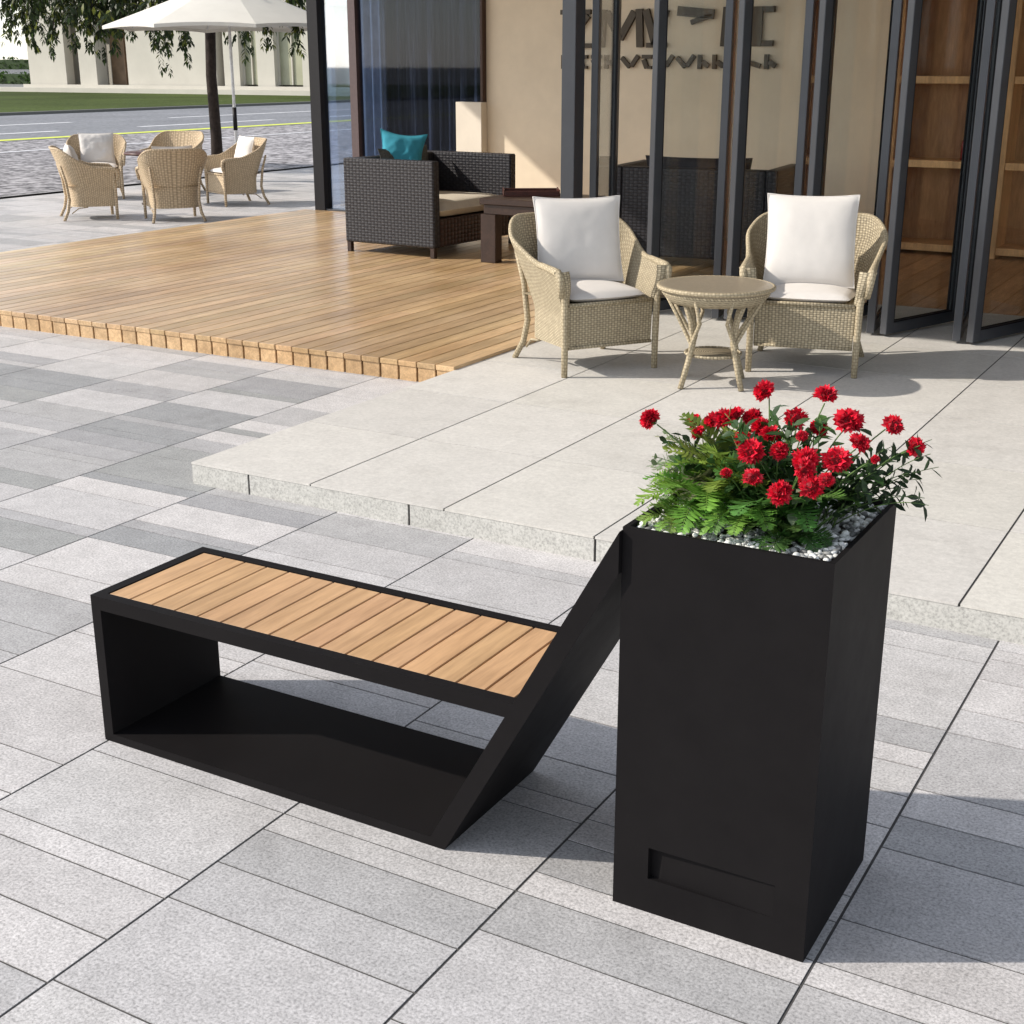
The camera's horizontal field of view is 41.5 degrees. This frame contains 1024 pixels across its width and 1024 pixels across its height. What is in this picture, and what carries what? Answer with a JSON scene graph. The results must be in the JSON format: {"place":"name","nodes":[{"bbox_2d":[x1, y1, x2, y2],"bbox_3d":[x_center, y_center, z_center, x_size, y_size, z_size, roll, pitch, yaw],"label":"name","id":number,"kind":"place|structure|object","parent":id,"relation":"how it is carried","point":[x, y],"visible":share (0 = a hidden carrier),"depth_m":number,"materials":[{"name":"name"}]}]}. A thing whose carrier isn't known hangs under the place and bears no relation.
{"place":"outdoors","nodes":[
{"label":"outdoors","id":0,"kind":"place"},
{"bbox_2d":[0,0,27,59],"label":"sky","id":1,"kind":"structure","parent":0,"point":[10,49],"materials":[{"name":"white"}]},
{"bbox_2d":[0,69,29,73],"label":"terrace bank","id":2,"kind":"structure","parent":0,"point":[16,71],"depth_m":175.19,"materials":[{"name":"concrete"}]},
{"bbox_2d":[0,56,28,69],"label":"hedge","id":3,"kind":"object","parent":2,"relation":"on","point":[21,64],"visible":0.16,"depth_m":175.38,"materials":[{"name":"green plant"}]},
{"bbox_2d":[0,84,347,141],"bbox_3d":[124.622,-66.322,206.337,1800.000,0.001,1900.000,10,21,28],"label":"ground","id":4,"kind":"structure","parent":0,"point":[11,85],"depth_m":128.38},
{"bbox_2d":[0,71,30,83],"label":"hedge","id":5,"kind":"object","parent":4,"relation":"on","point":[13,78],"visible":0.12,"depth_m":143.09,"materials":[{"name":"green plant"}]},
{"bbox_2d":[0,0,328,154],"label":"tree","id":6,"kind":"object","parent":4,"relation":"on","point":[89,10],"visible":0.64,"depth_m":25.00,"materials":[{"name":"green plant"}]},
{"bbox_2d":[0,163,343,198],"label":"road kerb","id":7,"kind":"structure","parent":4,"relation":"on","point":[203,178],"depth_m":23.25,"materials":[{"name":"concrete"}]},
{"bbox_2d":[0,100,349,115],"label":"kerb","id":8,"kind":"structure","parent":4,"relation":"on","point":[137,109],"depth_m":61.80,"materials":[{"name":"grey concrete"}]},
{"bbox_2d":[0,91,349,111],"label":"lawn","id":9,"kind":"structure","parent":0,"point":[28,101],"depth_m":77.65,"materials":[{"name":"green plant"}]},
{"bbox_2d":[0,87,349,95],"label":"pavement","id":10,"kind":"structure","parent":0,"point":[177,91],"depth_m":95.45,"materials":[{"name":"beige concrete"}]},
{"bbox_2d":[0,102,350,141],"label":"road","id":11,"kind":"structure","parent":0,"point":[111,122],"depth_m":51.24,"materials":[{"name":"grey asphalt"}]},
{"bbox_2d":[0,120,350,140],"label":"yellow road line","id":12,"kind":"object","parent":11,"relation":"on","point":[167,130],"depth_m":42.60,"materials":[{"name":"paint"}]},
{"bbox_2d":[0,111,350,133],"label":"dashed road marking","id":13,"kind":"object","parent":11,"relation":"on","point":[156,125],"visible":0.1,"depth_m":47.64,"materials":[{"name":"white paint"}]},
{"bbox_2d":[0,121,351,196],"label":"coarse road","id":14,"kind":"structure","parent":0,"point":[22,171],"depth_m":32.15,"materials":[{"name":"grey stone"}]},
{"bbox_2d":[0,129,349,152],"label":"road marking","id":15,"kind":"object","parent":14,"relation":"on","point":[150,142],"depth_m":38.03,"materials":[{"name":"white paint"}]},
{"bbox_2d":[23,0,349,90],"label":"distant building","id":16,"kind":"structure","parent":0,"point":[136,64],"depth_m":95.78,"materials":[{"name":"beige paint"}]},
{"bbox_2d":[241,31,257,84],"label":"window","id":17,"kind":"structure","parent":16,"relation":"in","point":[250,71],"depth_m":93.62,"materials":[{"name":"glass"}]},
{"bbox_2d":[276,32,302,84],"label":"window","id":18,"kind":"structure","parent":16,"relation":"in","point":[290,72],"depth_m":91.97,"materials":[{"name":"glass"}]},
{"bbox_2d":[332,9,349,85],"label":"window","id":19,"kind":"structure","parent":16,"relation":"in","point":[340,38],"depth_m":89.64,"materials":[{"name":"glass"}]},
{"bbox_2d":[0,163,1023,1023],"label":"paving","id":20,"kind":"structure","parent":0,"point":[162,427],"depth_m":3.67,"materials":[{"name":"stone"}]},
{"bbox_2d":[48,144,118,220],"bbox_3d":[-5.668,-4.387,17.916,0.825,0.966,0.892,-7,20,-20],"label":"wicker armchair","id":21,"kind":"object","parent":20,"relation":"on","point":[86,184],"visible":1,"depth_m":17.65,"materials":[{"name":"beige wicker"}]},
{"bbox_2d":[66,132,126,198],"bbox_3d":[-6.325,-5.293,20.649,0.892,0.966,0.825,-5,19,-15],"label":"wicker armchair","id":22,"kind":"object","parent":20,"relation":"on","point":[110,148],"visible":0.68,"depth_m":20.64,"materials":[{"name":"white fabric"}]},
{"bbox_2d":[123,150,146,204],"bbox_3d":[-5.179,-4.888,19.747,0.910,0.745,0.910,10,21,28],"label":"terrace table","id":23,"kind":"object","parent":20,"relation":"on","point":[134,153],"visible":0.2,"depth_m":19.42,"materials":[{"name":"beige wood"}]},
{"bbox_2d":[135,145,206,223],"bbox_3d":[-4.442,-4.302,17.662,0.892,0.966,0.825,-8,20,-22],"label":"wicker armchair","id":24,"kind":"object","parent":20,"relation":"on","point":[169,177],"visible":1,"depth_m":17.41,"materials":[{"name":"beige wicker"}]},
{"bbox_2d":[141,131,205,190],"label":"wicker armchair","id":25,"kind":"object","parent":20,"relation":"on","point":[194,139],"visible":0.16,"depth_m":21.79,"materials":[{"name":"beige wicker"}]},
{"bbox_2d":[102,0,347,142],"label":"parasol","id":26,"kind":"object","parent":20,"relation":"on","point":[210,16],"visible":0.77,"depth_m":19.98,"materials":[{"name":"white fabric"}]},
{"bbox_2d":[204,135,269,206],"bbox_3d":[-4.017,-4.988,19.730,0.825,0.966,0.892,-12,22,-33],"label":"wicker armchair","id":27,"kind":"object","parent":20,"relation":"on","point":[234,168],"visible":0.98,"depth_m":19.53,"materials":[{"name":"beige wicker"}]},
{"bbox_2d":[90,492,895,962],"bbox_3d":[-0.165,0.334,3.644,2.186,0.972,0.500,10,21,28],"label":"planter bench","id":28,"kind":"object","parent":20,"relation":"on","point":[748,690],"visible":0.99,"depth_m":3.24,"materials":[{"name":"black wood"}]},
{"bbox_2d":[686,491,805,536],"bbox_3d":[0.499,0.013,2.976,0.269,0.114,0.178,10,21,28],"label":"fern","id":29,"kind":"object","parent":28,"relation":"on","point":[739,523],"visible":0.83,"depth_m":2.93,"materials":[{"name":"green plant"}]},
{"bbox_2d":[637,497,887,561],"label":"gravel","id":30,"kind":"structure","parent":28,"relation":"in","point":[846,532],"depth_m":2.98,"materials":[{"name":"white gravel"}]},
{"bbox_2d":[635,494,703,532],"bbox_3d":[0.364,0.013,3.027,0.118,0.070,0.168,-17,25,-41],"label":"fern","id":31,"kind":"object","parent":30,"relation":"on","point":[663,500],"visible":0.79,"depth_m":3.03,"materials":[{"name":"green plant"}]},
{"bbox_2d":[646,433,716,500],"bbox_3d":[0.455,-0.110,3.212,0.237,0.169,0.370,-3,19,-8],"label":"fern","id":32,"kind":"object","parent":30,"relation":"on","point":[708,472],"visible":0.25,"depth_m":3.12,"materials":[{"name":"green plant"}]},
{"bbox_2d":[634,453,746,533],"bbox_3d":[0.417,-0.046,3.075,0.294,0.133,0.311,10,21,28],"label":"fern","id":33,"kind":"object","parent":30,"relation":"on","point":[664,479],"visible":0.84,"depth_m":3.01,"materials":[{"name":"green plant"}]},
{"bbox_2d":[662,412,798,504],"bbox_3d":[0.503,-0.101,3.112,0.286,0.214,0.405,10,21,28],"label":"fern","id":34,"kind":"object","parent":30,"relation":"on","point":[708,450],"visible":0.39,"depth_m":3.10,"materials":[{"name":"green plant"}]},
{"bbox_2d":[713,450,860,531],"bbox_3d":[0.601,-0.033,2.990,0.321,0.162,0.379,10,21,28],"label":"fern","id":35,"kind":"object","parent":30,"relation":"on","point":[837,495],"visible":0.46,"depth_m":2.93,"materials":[{"name":"green plant"}]},
{"bbox_2d":[743,514,834,555],"bbox_3d":[0.604,0.050,2.916,0.203,0.095,0.126,-5,19,-16],"label":"fern","id":36,"kind":"object","parent":30,"relation":"on","point":[787,537],"visible":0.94,"depth_m":2.90,"materials":[{"name":"green plant"}]},
{"bbox_2d":[638,379,940,532],"bbox_3d":[0.595,-0.116,3.016,0.673,0.303,0.380,10,21,28],"label":"flowering plant","id":37,"kind":"object","parent":30,"relation":"on","point":[802,487],"visible":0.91,"depth_m":2.97,"materials":[{"name":"red plant"}]},
{"bbox_2d":[192,464,1023,644],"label":"platform edge","id":38,"kind":"object","parent":20,"relation":"on","point":[990,625],"visible":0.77,"depth_m":5.80,"materials":[{"name":"stone"}]},
{"bbox_2d":[456,0,891,214],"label":"cafe building","id":39,"kind":"structure","parent":20,"relation":"on","point":[516,110],"depth_m":14.96,"materials":[{"name":"beige paint"}]},
{"bbox_2d":[306,0,364,211],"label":"shopfront window","id":40,"kind":"structure","parent":39,"relation":"attached to","point":[319,97],"depth_m":17.18,"materials":[{"name":"brown metal"}]},
{"bbox_2d":[360,0,385,155],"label":"curtain","id":41,"kind":"object","parent":39,"relation":"hanging from","point":[371,20],"visible":0.38,"depth_m":17.55,"materials":[{"name":"blue fabric"}]},
{"bbox_2d":[382,0,479,150],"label":"curtain","id":42,"kind":"object","parent":39,"relation":"hanging from","point":[431,50],"visible":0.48,"depth_m":16.83,"materials":[{"name":"fabric"}]},
{"bbox_2d":[560,6,776,68],"bbox_3d":[1.683,-5.213,14.845,2.594,0.650,0.043,10,21,28],"label":"wall sign","id":43,"kind":"object","parent":39,"relation":"attached to","point":[640,16],"visible":0.58,"depth_m":14.81,"materials":[{"name":"brown metal"}]},
{"bbox_2d":[647,0,753,318],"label":"folding door","id":44,"kind":"structure","parent":39,"relation":"attached to","point":[658,116],"depth_m":9.99,"materials":[{"name":"grey metal"}]},
{"bbox_2d":[724,0,837,318],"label":"folding door","id":45,"kind":"structure","parent":39,"relation":"attached to","point":[744,39],"depth_m":9.69,"materials":[{"name":"grey metal"}]},
{"bbox_2d":[807,0,907,332],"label":"folding door","id":46,"kind":"structure","parent":39,"relation":"attached to","point":[872,309],"depth_m":9.37,"materials":[{"name":"grey metal"}]},
{"bbox_2d":[880,0,1002,340],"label":"folding door","id":47,"kind":"structure","parent":39,"relation":"attached to","point":[982,70],"depth_m":9.35,"materials":[{"name":"grey metal"}]},
{"bbox_2d":[865,249,1023,315],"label":"interior floor","id":48,"kind":"structure","parent":39,"relation":"attached to","point":[923,279],"depth_m":12.00,"materials":[{"name":"brown wood"}]},
{"bbox_2d":[901,0,1023,258],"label":"shelf unit","id":49,"kind":"object","parent":48,"relation":"on","point":[947,29],"visible":0.59,"depth_m":13.62,"materials":[{"name":"brown wood"}]},
{"bbox_2d":[966,0,1023,342],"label":"folding door","id":50,"kind":"structure","parent":39,"relation":"attached to","point":[977,331],"depth_m":8.99,"materials":[{"name":"grey metal"}]},
{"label":"deck frame","id":51,"kind":"structure","parent":20,"relation":"on","visible":0},
{"bbox_2d":[0,209,742,381],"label":"deck boards","id":52,"kind":"object","parent":51,"relation":"on","point":[304,288],"visible":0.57,"depth_m":11.20,"materials":[{"name":"brown wood"}]},
{"bbox_2d":[343,145,514,258],"bbox_3d":[-0.828,-3.253,13.994,1.125,1.004,1.480,12,22,31],"label":"dark armchair","id":53,"kind":"object","parent":52,"relation":"on","point":[430,199],"visible":0.86,"depth_m":13.53,"materials":[{"name":"wicker"}]},
{"bbox_2d":[380,128,427,159],"bbox_3d":[-1.138,-3.681,13.940,0.490,0.490,0.181,5,8,-6],"label":"pillow","id":54,"kind":"object","parent":53,"relation":"on","point":[402,147],"visible":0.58,"depth_m":13.87,"materials":[{"name":"teal fabric"}]},
{"bbox_2d":[479,195,605,262],"bbox_3d":[0.299,-2.742,13.080,0.920,0.610,0.840,11,21,30],"label":"coffee table","id":55,"kind":"object","parent":52,"relation":"on","point":[496,207],"visible":0.39,"depth_m":12.91,"materials":[{"name":"brown wood"}]},
{"bbox_2d":[503,187,559,195],"bbox_3d":[0.185,-3.125,13.168,0.546,0.060,0.330,-1,18,-2],"label":"tray","id":56,"kind":"object","parent":55,"relation":"on","point":[531,191],"visible":1,"depth_m":13.02,"materials":[{"name":"brown wood"}]},
{"bbox_2d":[560,0,621,197],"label":"door post","id":57,"kind":"object","parent":52,"relation":"on","point":[573,68],"depth_m":10.36,"materials":[{"name":"grey metal"}]},
{"bbox_2d":[617,155,795,260],"bbox_3d":[1.862,-2.919,13.021,1.600,1.023,0.950,8,20,23],"label":"dark armchair","id":58,"kind":"object","parent":52,"relation":"on","point":[688,206],"visible":0.54,"depth_m":12.62,"materials":[{"name":"wicker"}]},
{"bbox_2d":[191,297,1023,618],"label":"platform top","id":59,"kind":"structure","parent":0,"point":[573,453],"depth_m":7.05,"materials":[{"name":"stone"}]},
{"bbox_2d":[508,212,671,377],"bbox_3d":[0.463,-1.412,8.641,0.892,0.939,0.825,-9,20,-25],"label":"wicker armchair","id":60,"kind":"object","parent":59,"relation":"on","point":[570,314],"visible":0.87,"depth_m":8.45,"materials":[{"name":"wicker"}]},
{"bbox_2d":[532,195,623,280],"bbox_3d":[0.426,-1.748,8.655,0.575,0.555,0.125,-3,3,-10],"label":"pillow","id":61,"kind":"object","parent":60,"relation":"on","point":[578,238],"visible":0.88,"depth_m":8.61,"materials":[{"name":"white fabric"}]},
{"bbox_2d":[657,275,775,391],"bbox_3d":[1.211,-1.064,8.101,0.704,0.610,0.704,3,19,9],"label":"wicker table","id":62,"kind":"object","parent":59,"relation":"on","point":[691,295],"visible":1,"depth_m":7.96,"materials":[{"name":"wicker"}]},
{"bbox_2d":[739,212,887,378],"bbox_3d":[1.901,-1.399,8.600,0.892,0.939,0.825,5,19,16],"label":"wicker armchair","id":63,"kind":"object","parent":59,"relation":"on","point":[811,316],"visible":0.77,"depth_m":8.36,"materials":[{"name":"wicker"}]},
{"bbox_2d":[763,193,859,288],"bbox_3d":[1.884,-1.710,8.508,0.573,0.593,0.124,3,0,10],"label":"pillow","id":64,"kind":"object","parent":63,"relation":"on","point":[810,239],"visible":1,"depth_m":8.46,"materials":[{"name":"white fabric"}]}
]}

